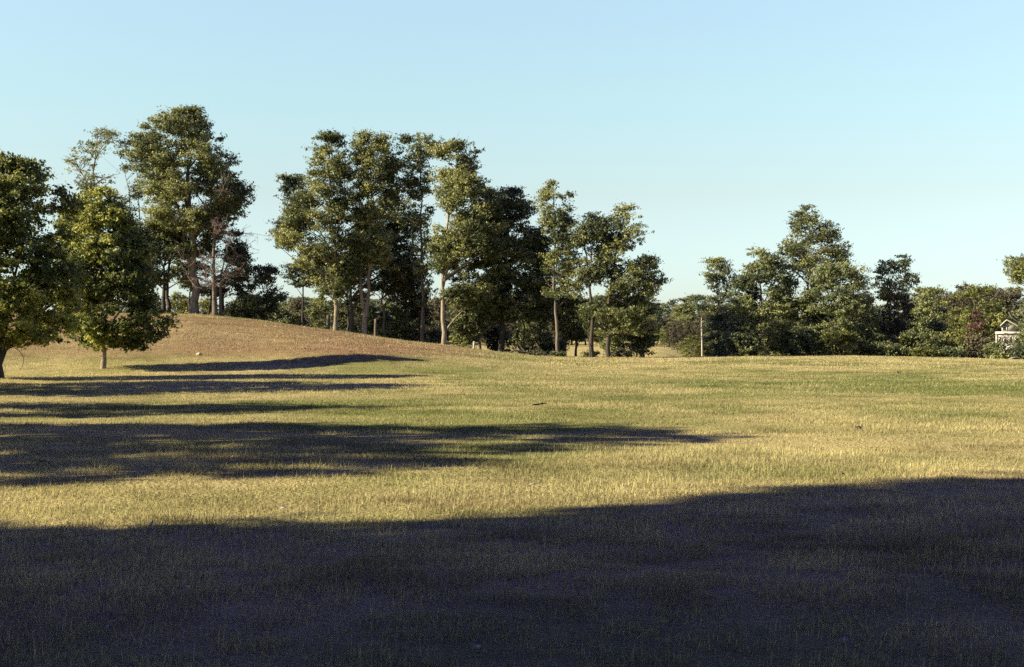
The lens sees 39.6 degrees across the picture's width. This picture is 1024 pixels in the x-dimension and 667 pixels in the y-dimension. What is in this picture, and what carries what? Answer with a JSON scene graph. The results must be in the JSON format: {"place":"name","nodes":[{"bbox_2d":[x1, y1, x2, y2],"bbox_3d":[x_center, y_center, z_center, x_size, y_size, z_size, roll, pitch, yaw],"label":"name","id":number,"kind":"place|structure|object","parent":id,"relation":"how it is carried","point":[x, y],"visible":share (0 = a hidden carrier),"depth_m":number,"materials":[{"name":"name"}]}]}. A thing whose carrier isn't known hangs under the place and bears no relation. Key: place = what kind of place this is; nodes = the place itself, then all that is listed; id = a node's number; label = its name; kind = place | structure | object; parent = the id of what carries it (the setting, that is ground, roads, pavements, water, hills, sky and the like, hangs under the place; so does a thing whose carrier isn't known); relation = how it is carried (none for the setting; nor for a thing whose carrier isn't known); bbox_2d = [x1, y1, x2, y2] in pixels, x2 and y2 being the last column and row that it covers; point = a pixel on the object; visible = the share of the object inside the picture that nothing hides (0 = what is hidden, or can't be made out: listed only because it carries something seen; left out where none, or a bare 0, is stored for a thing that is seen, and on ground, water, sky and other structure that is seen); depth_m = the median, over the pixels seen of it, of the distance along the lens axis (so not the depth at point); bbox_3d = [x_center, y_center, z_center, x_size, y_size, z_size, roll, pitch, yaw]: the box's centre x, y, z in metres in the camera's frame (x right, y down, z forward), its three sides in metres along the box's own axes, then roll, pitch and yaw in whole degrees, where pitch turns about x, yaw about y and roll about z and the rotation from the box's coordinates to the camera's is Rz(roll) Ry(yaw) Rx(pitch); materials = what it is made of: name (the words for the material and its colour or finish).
{"place":"outdoors","nodes":[
{"label":"outdoors","id":0,"kind":"place"},
{"bbox_2d":[0,311,1023,666],"bbox_3d":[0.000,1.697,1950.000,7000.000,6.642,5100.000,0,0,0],"label":"ground","id":1,"kind":"structure","parent":0,"point":[584,623],"depth_m":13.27,"materials":[{"name":"plant"}]},
{"bbox_2d":[0,149,92,377],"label":"broadleaf tree","id":2,"kind":"object","parent":1,"relation":"on","point":[36,287],"visible":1,"depth_m":52.24,"materials":[{"name":"green plant"}]},
{"bbox_2d":[62,125,121,206],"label":"sparse tree","id":3,"kind":"object","parent":1,"relation":"on","point":[92,152],"visible":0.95,"depth_m":106.69,"materials":[{"name":"green plant"}]},
{"bbox_2d":[48,177,182,368],"bbox_3d":[-17.573,-2.490,62.049,6.101,8.634,4.401,0,0,0],"label":"round tree","id":4,"kind":"object","parent":1,"relation":"on","point":[129,271],"visible":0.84,"depth_m":61.28,"materials":[{"name":"green plant"}]},
{"bbox_2d":[113,137,151,219],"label":"thin tree","id":5,"kind":"object","parent":1,"relation":"on","point":[135,196],"visible":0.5,"depth_m":107.75,"materials":[{"name":"green plant"}]},
{"bbox_2d":[120,220,170,312],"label":"shaded tree","id":6,"kind":"object","parent":1,"relation":"on","point":[155,260],"visible":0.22,"depth_m":99.88,"materials":[{"name":"green plant"}]},
{"bbox_2d":[145,215,202,312],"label":"twin trunk tree","id":7,"kind":"object","parent":1,"relation":"on","point":[176,272],"visible":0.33,"depth_m":101.80,"materials":[{"name":"green plant"}]},
{"bbox_2d":[166,291,201,313],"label":"shrub","id":8,"kind":"object","parent":1,"relation":"on","point":[183,301],"visible":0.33,"depth_m":109.76,"materials":[{"name":"green plant"}]},
{"bbox_2d":[119,104,258,313],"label":"great tree","id":9,"kind":"object","parent":1,"relation":"on","point":[169,186],"visible":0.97,"depth_m":99.75,"materials":[{"name":"green plant"}]},
{"bbox_2d":[178,260,237,313],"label":"hilltop tree","id":10,"kind":"object","parent":1,"relation":"on","point":[203,292],"visible":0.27,"depth_m":103.72,"materials":[{"name":"green plant"}]},
{"bbox_2d":[198,296,218,314],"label":"shrub","id":11,"kind":"object","parent":1,"relation":"on","point":[204,303],"visible":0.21,"depth_m":111.91,"materials":[{"name":"green plant"}]},
{"bbox_2d":[175,168,269,315],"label":"bare tree","id":12,"kind":"object","parent":1,"relation":"on","point":[213,283],"visible":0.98,"depth_m":99.39,"materials":[{"name":"grey plant"}]},
{"bbox_2d":[217,227,257,315],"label":"leaning tree","id":13,"kind":"object","parent":1,"relation":"on","point":[247,256],"visible":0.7,"depth_m":102.77,"materials":[{"name":"green plant"}]},
{"bbox_2d":[223,294,264,317],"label":"shrub","id":14,"kind":"object","parent":1,"relation":"on","point":[236,307],"visible":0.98,"depth_m":100.67,"materials":[{"name":"green plant"}]},
{"bbox_2d":[226,263,288,319],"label":"shrub","id":15,"kind":"object","parent":1,"relation":"on","point":[263,277],"visible":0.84,"depth_m":103.45,"materials":[{"name":"green plant"}]},
{"bbox_2d":[265,296,292,319],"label":"tree","id":16,"kind":"object","parent":1,"relation":"on","point":[282,303],"visible":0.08,"depth_m":228.68,"materials":[{"name":"green plant"}]},
{"bbox_2d":[259,306,302,325],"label":"shrub","id":17,"kind":"object","parent":1,"relation":"on","point":[286,316],"visible":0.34,"depth_m":111.71,"materials":[{"name":"green plant"}]},
{"bbox_2d":[263,172,326,325],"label":"edge tree","id":18,"kind":"object","parent":1,"relation":"on","point":[293,182],"visible":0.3,"depth_m":117.68,"materials":[{"name":"olive leaves"},{"name":"grey bark"}]},
{"bbox_2d":[287,297,312,326],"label":"shrub","id":19,"kind":"object","parent":1,"relation":"on","point":[296,305],"visible":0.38,"depth_m":121.77,"materials":[{"name":"green plant"}]},
{"bbox_2d":[305,294,332,328],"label":"shrub","id":20,"kind":"object","parent":1,"relation":"on","point":[316,310],"visible":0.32,"depth_m":113.85,"materials":[{"name":"green plant"}]},
{"bbox_2d":[270,128,372,330],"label":"tall tree","id":21,"kind":"object","parent":1,"relation":"on","point":[340,274],"visible":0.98,"depth_m":96.45,"materials":[{"name":"green plant"}]},
{"bbox_2d":[324,308,361,333],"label":"shrub","id":22,"kind":"object","parent":1,"relation":"on","point":[341,318],"visible":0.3,"depth_m":107.76,"materials":[{"name":"green plant"}]},
{"bbox_2d":[322,257,374,331],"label":"shaded tree","id":23,"kind":"object","parent":1,"relation":"on","point":[357,308],"visible":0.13,"depth_m":106.96,"materials":[{"name":"green plant"}]},
{"bbox_2d":[357,302,394,337],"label":"shrub","id":24,"kind":"object","parent":1,"relation":"on","point":[372,315],"visible":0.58,"depth_m":108.70,"materials":[{"name":"green plant"}]},
{"bbox_2d":[343,128,412,334],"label":"fork tree","id":25,"kind":"object","parent":1,"relation":"on","point":[387,164],"visible":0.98,"depth_m":97.11,"materials":[{"name":"green plant"}]},
{"bbox_2d":[344,194,429,332],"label":"back tree","id":26,"kind":"object","parent":1,"relation":"on","point":[394,227],"visible":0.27,"depth_m":103.56,"materials":[{"name":"green plant"}]},
{"bbox_2d":[373,250,423,337],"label":"shaded tree","id":27,"kind":"object","parent":1,"relation":"on","point":[401,273],"visible":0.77,"depth_m":102.67,"materials":[{"name":"green plant"}]},
{"bbox_2d":[379,306,417,339],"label":"shrub","id":28,"kind":"object","parent":1,"relation":"on","point":[401,326],"visible":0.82,"depth_m":103.73,"materials":[{"name":"green plant"}]},
{"bbox_2d":[379,216,438,328],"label":"shaded tree","id":29,"kind":"object","parent":1,"relation":"on","point":[415,312],"visible":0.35,"depth_m":105.69,"materials":[{"name":"green plant"}]},
{"bbox_2d":[390,297,432,338],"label":"shrub","id":30,"kind":"object","parent":1,"relation":"on","point":[416,319],"visible":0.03,"depth_m":121.85,"materials":[{"name":"green plant"}]},
{"bbox_2d":[392,131,441,342],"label":"slender tree","id":31,"kind":"object","parent":1,"relation":"on","point":[420,154],"visible":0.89,"depth_m":97.79,"materials":[{"name":"green plant"}]},
{"bbox_2d":[401,324,441,343],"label":"shrub","id":32,"kind":"object","parent":1,"relation":"on","point":[414,334],"visible":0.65,"depth_m":103.65,"materials":[{"name":"green plant"}]},
{"bbox_2d":[425,296,457,345],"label":"shrub","id":33,"kind":"object","parent":1,"relation":"on","point":[434,301],"visible":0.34,"depth_m":123.68,"materials":[{"name":"green plant"}]},
{"bbox_2d":[448,322,484,348],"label":"shrub","id":34,"kind":"object","parent":1,"relation":"on","point":[467,340],"visible":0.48,"depth_m":101.57,"materials":[{"name":"green plant"}]},
{"bbox_2d":[420,132,514,344],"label":"stout tree","id":35,"kind":"object","parent":1,"relation":"on","point":[469,233],"visible":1,"depth_m":94.32,"materials":[{"name":"green plant"}]},
{"bbox_2d":[446,217,502,346],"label":"shaded tree","id":36,"kind":"object","parent":1,"relation":"on","point":[465,276],"visible":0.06,"depth_m":103.34,"materials":[{"name":"green plant"}]},
{"bbox_2d":[446,259,508,349],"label":"crooked small tree","id":37,"kind":"object","parent":1,"relation":"on","point":[467,319],"visible":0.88,"depth_m":95.44,"materials":[{"name":"green plant"}]},
{"bbox_2d":[483,325,516,352],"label":"shrub","id":38,"kind":"object","parent":1,"relation":"on","point":[493,343],"visible":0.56,"depth_m":103.69,"materials":[{"name":"green plant"}]},
{"bbox_2d":[471,185,559,353],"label":"dark tree","id":39,"kind":"object","parent":1,"relation":"on","point":[529,246],"visible":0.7,"depth_m":96.18,"materials":[{"name":"green plant"}]},
{"bbox_2d":[506,313,529,337],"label":"tree","id":40,"kind":"object","parent":1,"relation":"on","point":[513,326],"visible":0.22,"depth_m":193.81,"materials":[{"name":"green plant"}]},
{"bbox_2d":[507,320,553,355],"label":"shrub","id":41,"kind":"object","parent":1,"relation":"on","point":[528,340],"visible":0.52,"depth_m":102.58,"materials":[{"name":"green plant"}]},
{"bbox_2d":[526,267,559,344],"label":"shaded tree","id":42,"kind":"object","parent":1,"relation":"on","point":[544,324],"visible":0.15,"depth_m":100.77,"materials":[{"name":"green plant"}]},
{"bbox_2d":[535,327,570,355],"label":"shrub","id":43,"kind":"object","parent":1,"relation":"on","point":[549,344],"visible":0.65,"depth_m":100.72,"materials":[{"name":"green plant"}]},
{"bbox_2d":[530,179,593,351],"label":"open tree","id":44,"kind":"object","parent":1,"relation":"on","point":[553,225],"visible":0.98,"depth_m":92.83,"materials":[{"name":"green plant"}]},
{"bbox_2d":[552,217,585,352],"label":"shaded tree","id":45,"kind":"object","parent":1,"relation":"on","point":[571,249],"visible":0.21,"depth_m":96.86,"materials":[{"name":"green plant"}]},
{"bbox_2d":[548,291,600,355],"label":"dark tree","id":46,"kind":"object","parent":1,"relation":"on","point":[576,333],"visible":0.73,"depth_m":96.72,"materials":[{"name":"green plant"}]},
{"bbox_2d":[566,211,620,357],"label":"black trunk tree","id":47,"kind":"object","parent":1,"relation":"on","point":[584,234],"visible":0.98,"depth_m":91.69,"materials":[{"name":"green plant"}]},
{"bbox_2d":[575,200,672,356],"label":"end tree","id":48,"kind":"object","parent":1,"relation":"on","point":[632,314],"visible":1,"depth_m":91.43,"materials":[{"name":"green plant"}]},
{"bbox_2d":[614,348,634,356],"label":"shrub","id":49,"kind":"object","parent":1,"relation":"on","point":[624,352],"visible":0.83,"depth_m":92.28,"materials":[{"name":"green plant"}]},
{"bbox_2d":[596,315,653,356],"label":"shrub","id":50,"kind":"object","parent":1,"relation":"on","point":[614,340],"visible":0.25,"depth_m":94.56,"materials":[{"name":"green plant"}]},
{"bbox_2d":[623,293,660,356],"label":"shrub","id":51,"kind":"object","parent":1,"relation":"on","point":[639,345],"visible":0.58,"depth_m":92.82,"materials":[{"name":"green plant"}]},
{"bbox_2d":[642,296,664,341],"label":"tree","id":52,"kind":"object","parent":1,"relation":"on","point":[659,312],"visible":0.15,"depth_m":204.81,"materials":[{"name":"green plant"}]},
{"bbox_2d":[649,314,661,341],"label":"tree","id":53,"kind":"object","parent":1,"relation":"on","point":[656,326],"visible":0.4,"depth_m":195.14,"materials":[{"name":"green plant"}]},
{"bbox_2d":[659,326,670,347],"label":"tree","id":54,"kind":"object","parent":1,"relation":"on","point":[664,332],"visible":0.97,"depth_m":179.82,"materials":[{"name":"green plant"}]},
{"bbox_2d":[652,301,679,344],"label":"tree","id":55,"kind":"object","parent":1,"relation":"on","point":[665,306],"visible":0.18,"depth_m":224.90,"materials":[{"name":"green plant"}]},
{"bbox_2d":[658,317,678,346],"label":"tree","id":56,"kind":"object","parent":1,"relation":"on","point":[665,320],"visible":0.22,"depth_m":195.95,"materials":[{"name":"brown plant"}]},
{"bbox_2d":[668,321,686,352],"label":"tree","id":57,"kind":"object","parent":1,"relation":"on","point":[678,338],"visible":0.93,"depth_m":165.63,"materials":[{"name":"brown plant"}]},
{"bbox_2d":[667,297,694,334],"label":"tree","id":58,"kind":"object","parent":1,"relation":"on","point":[677,312],"visible":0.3,"depth_m":217.16,"materials":[{"name":"green plant"}]},
{"bbox_2d":[681,320,699,349],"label":"tree","id":59,"kind":"object","parent":1,"relation":"on","point":[686,329],"visible":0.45,"depth_m":200.09,"materials":[{"name":"green plant"}]},
{"bbox_2d":[676,334,707,356],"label":"shrub","id":60,"kind":"object","parent":1,"relation":"on","point":[687,351],"visible":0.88,"depth_m":149.43,"materials":[{"name":"green plant"}]},
{"bbox_2d":[673,292,711,349],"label":"tree","id":61,"kind":"object","parent":1,"relation":"on","point":[695,299],"visible":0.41,"depth_m":214.63,"materials":[{"name":"green plant"}]},
{"bbox_2d":[691,313,713,343],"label":"tree","id":62,"kind":"object","parent":1,"relation":"on","point":[699,316],"visible":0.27,"depth_m":196.35,"materials":[{"name":"green plant"}]},
{"bbox_2d":[698,314,720,356],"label":"tree","id":63,"kind":"object","parent":1,"relation":"on","point":[706,349],"visible":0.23,"depth_m":149.46,"materials":[{"name":"green plant"}]},
{"bbox_2d":[697,312,739,355],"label":"shrub","id":64,"kind":"object","parent":1,"relation":"on","point":[715,346],"visible":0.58,"depth_m":100.73,"materials":[{"name":"green plant"}]},
{"bbox_2d":[698,256,739,332],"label":"lone small tree","id":65,"kind":"object","parent":1,"relation":"on","point":[717,264],"visible":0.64,"depth_m":103.77,"materials":[{"name":"green plant"}]},
{"bbox_2d":[717,324,771,356],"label":"shrub","id":66,"kind":"object","parent":1,"relation":"on","point":[734,337],"visible":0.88,"depth_m":97.68,"materials":[{"name":"green plant"}]},
{"bbox_2d":[713,243,804,351],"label":"bushy tree","id":67,"kind":"object","parent":1,"relation":"on","point":[765,310],"visible":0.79,"depth_m":99.13,"materials":[{"name":"green plant"}]},
{"bbox_2d":[757,318,807,355],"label":"shrub","id":68,"kind":"object","parent":1,"relation":"on","point":[777,345],"visible":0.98,"depth_m":96.61,"materials":[{"name":"green plant"}]},
{"bbox_2d":[771,307,823,355],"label":"tree","id":69,"kind":"object","parent":1,"relation":"on","point":[800,327],"visible":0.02,"depth_m":129.11,"materials":[{"name":"green plant"}]},
{"bbox_2d":[772,204,855,325],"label":"tree","id":70,"kind":"object","parent":1,"relation":"on","point":[809,262],"visible":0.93,"depth_m":100.50,"materials":[{"name":"green plant"}]},
{"bbox_2d":[798,326,833,355],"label":"shrub","id":71,"kind":"object","parent":1,"relation":"on","point":[807,333],"visible":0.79,"depth_m":96.73,"materials":[{"name":"green plant"}]},
{"bbox_2d":[810,326,860,355],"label":"shrub","id":72,"kind":"object","parent":1,"relation":"on","point":[846,336],"visible":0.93,"depth_m":96.21,"materials":[{"name":"green plant"}]},
{"bbox_2d":[785,260,887,353],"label":"rounded tree","id":73,"kind":"object","parent":1,"relation":"on","point":[826,276],"visible":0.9,"depth_m":98.17,"materials":[{"name":"green plant"}]},
{"bbox_2d":[851,293,881,355],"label":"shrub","id":74,"kind":"object","parent":1,"relation":"on","point":[873,314],"visible":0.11,"depth_m":101.68,"materials":[{"name":"green plant"}]},
{"bbox_2d":[848,325,893,355],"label":"shrub","id":75,"kind":"object","parent":1,"relation":"on","point":[864,345],"visible":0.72,"depth_m":97.47,"materials":[{"name":"green plant"}]},
{"bbox_2d":[861,304,900,338],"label":"tree","id":76,"kind":"object","parent":1,"relation":"on","point":[878,306],"visible":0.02,"depth_m":131.82,"materials":[{"name":"green plant"}]},
{"bbox_2d":[860,339,909,355],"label":"shrub","id":77,"kind":"object","parent":1,"relation":"on","point":[888,348],"visible":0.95,"depth_m":96.66,"materials":[{"name":"green plant"}]},
{"bbox_2d":[867,252,921,355],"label":"tiered tree","id":78,"kind":"object","parent":1,"relation":"on","point":[884,290],"visible":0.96,"depth_m":101.62,"materials":[{"name":"green plant"}]},
{"bbox_2d":[871,292,928,356],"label":"shrub","id":79,"kind":"object","parent":1,"relation":"on","point":[898,323],"visible":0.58,"depth_m":100.70,"materials":[{"name":"green plant"}]},
{"bbox_2d":[889,326,951,356],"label":"shrub","id":80,"kind":"object","parent":1,"relation":"on","point":[908,340],"visible":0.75,"depth_m":97.55,"materials":[{"name":"green plant"}]},
{"bbox_2d":[907,344,942,357],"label":"shrub","id":81,"kind":"object","parent":1,"relation":"on","point":[926,351],"visible":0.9,"depth_m":95.75,"materials":[{"name":"green plant"}]},
{"bbox_2d":[909,286,944,335],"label":"tree","id":82,"kind":"object","parent":1,"relation":"on","point":[917,290],"visible":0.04,"depth_m":149.75,"materials":[{"name":"green plant"}]},
{"bbox_2d":[909,291,945,356],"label":"shrub","id":83,"kind":"object","parent":1,"relation":"on","point":[925,316],"visible":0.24,"depth_m":105.76,"materials":[{"name":"green plant"}]},
{"bbox_2d":[905,284,967,340],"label":"tree","id":84,"kind":"object","parent":1,"relation":"on","point":[934,292],"visible":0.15,"depth_m":127.66,"materials":[{"name":"green plant"}]},
{"bbox_2d":[921,306,959,345],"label":"shrub","id":85,"kind":"object","parent":1,"relation":"on","point":[936,327],"visible":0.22,"depth_m":103.85,"materials":[{"name":"green plant"}]},
{"bbox_2d":[937,344,969,357],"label":"shrub","id":86,"kind":"object","parent":1,"relation":"on","point":[955,351],"visible":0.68,"depth_m":96.32,"materials":[{"name":"green plant"}]},
{"bbox_2d":[942,328,969,347],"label":"shrub","id":87,"kind":"object","parent":1,"relation":"on","point":[954,337],"visible":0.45,"depth_m":98.64,"materials":[{"name":"green plant"}]},
{"bbox_2d":[942,288,990,343],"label":"tree","id":88,"kind":"object","parent":1,"relation":"on","point":[961,303],"visible":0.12,"depth_m":166.80,"materials":[{"name":"green plant"}]},
{"bbox_2d":[957,334,993,358],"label":"shrub","id":89,"kind":"object","parent":1,"relation":"on","point":[974,348],"visible":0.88,"depth_m":97.66,"materials":[{"name":"green plant"}]},
{"bbox_2d":[962,308,993,356],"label":"shrub","id":90,"kind":"object","parent":1,"relation":"on","point":[975,325],"visible":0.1,"depth_m":117.84,"materials":[{"name":"brown plant"}]},
{"bbox_2d":[943,283,1023,347],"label":"tree","id":91,"kind":"object","parent":1,"relation":"on","point":[975,291],"visible":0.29,"depth_m":133.23,"materials":[{"name":"green plant"}]},
{"bbox_2d":[955,281,1014,336],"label":"tree","id":92,"kind":"object","parent":1,"relation":"on","point":[965,287],"visible":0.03,"depth_m":173.79,"materials":[{"name":"green plant"}]},
{"bbox_2d":[976,301,1012,336],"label":"tree","id":93,"kind":"object","parent":1,"relation":"on","point":[1004,312],"visible":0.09,"depth_m":167.15,"materials":[{"name":"green plant"}]},
{"bbox_2d":[970,283,1023,337],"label":"tree","id":94,"kind":"object","parent":1,"relation":"on","point":[1016,296],"visible":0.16,"depth_m":168.53,"materials":[{"name":"green plant"}]},
{"bbox_2d":[976,340,1023,359],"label":"shrub","id":95,"kind":"object","parent":1,"relation":"on","point":[997,350],"visible":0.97,"depth_m":96.66,"materials":[{"name":"green plant"}]},
{"bbox_2d":[996,253,1023,328],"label":"edge limbed tree","id":96,"kind":"object","parent":1,"relation":"on","point":[1016,271],"visible":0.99,"depth_m":99.62,"materials":[{"name":"green plant"}]},
{"bbox_2d":[998,286,1023,326],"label":"tree","id":97,"kind":"object","parent":1,"relation":"on","point":[1014,290],"visible":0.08,"depth_m":174.68,"materials":[{"name":"green plant"}]},
{"bbox_2d":[1005,328,1023,359],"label":"shrub","id":98,"kind":"object","parent":1,"relation":"on","point":[1020,342],"visible":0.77,"depth_m":98.29,"materials":[{"name":"green plant"}]},
{"bbox_2d":[1009,298,1023,329],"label":"tree","id":99,"kind":"object","parent":1,"relation":"on","point":[1020,311],"visible":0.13,"depth_m":150.38,"materials":[{"name":"green plant"}]},
{"bbox_2d":[0,0,1023,322],"label":"sky","id":100,"kind":"structure","parent":0,"point":[902,121],"materials":[{"name":"blue"}]},
{"bbox_2d":[995,319,1020,357],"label":"house","id":101,"kind":"structure","parent":0,"point":[1009,329],"depth_m":122.09,"materials":[{"name":"white paint"}]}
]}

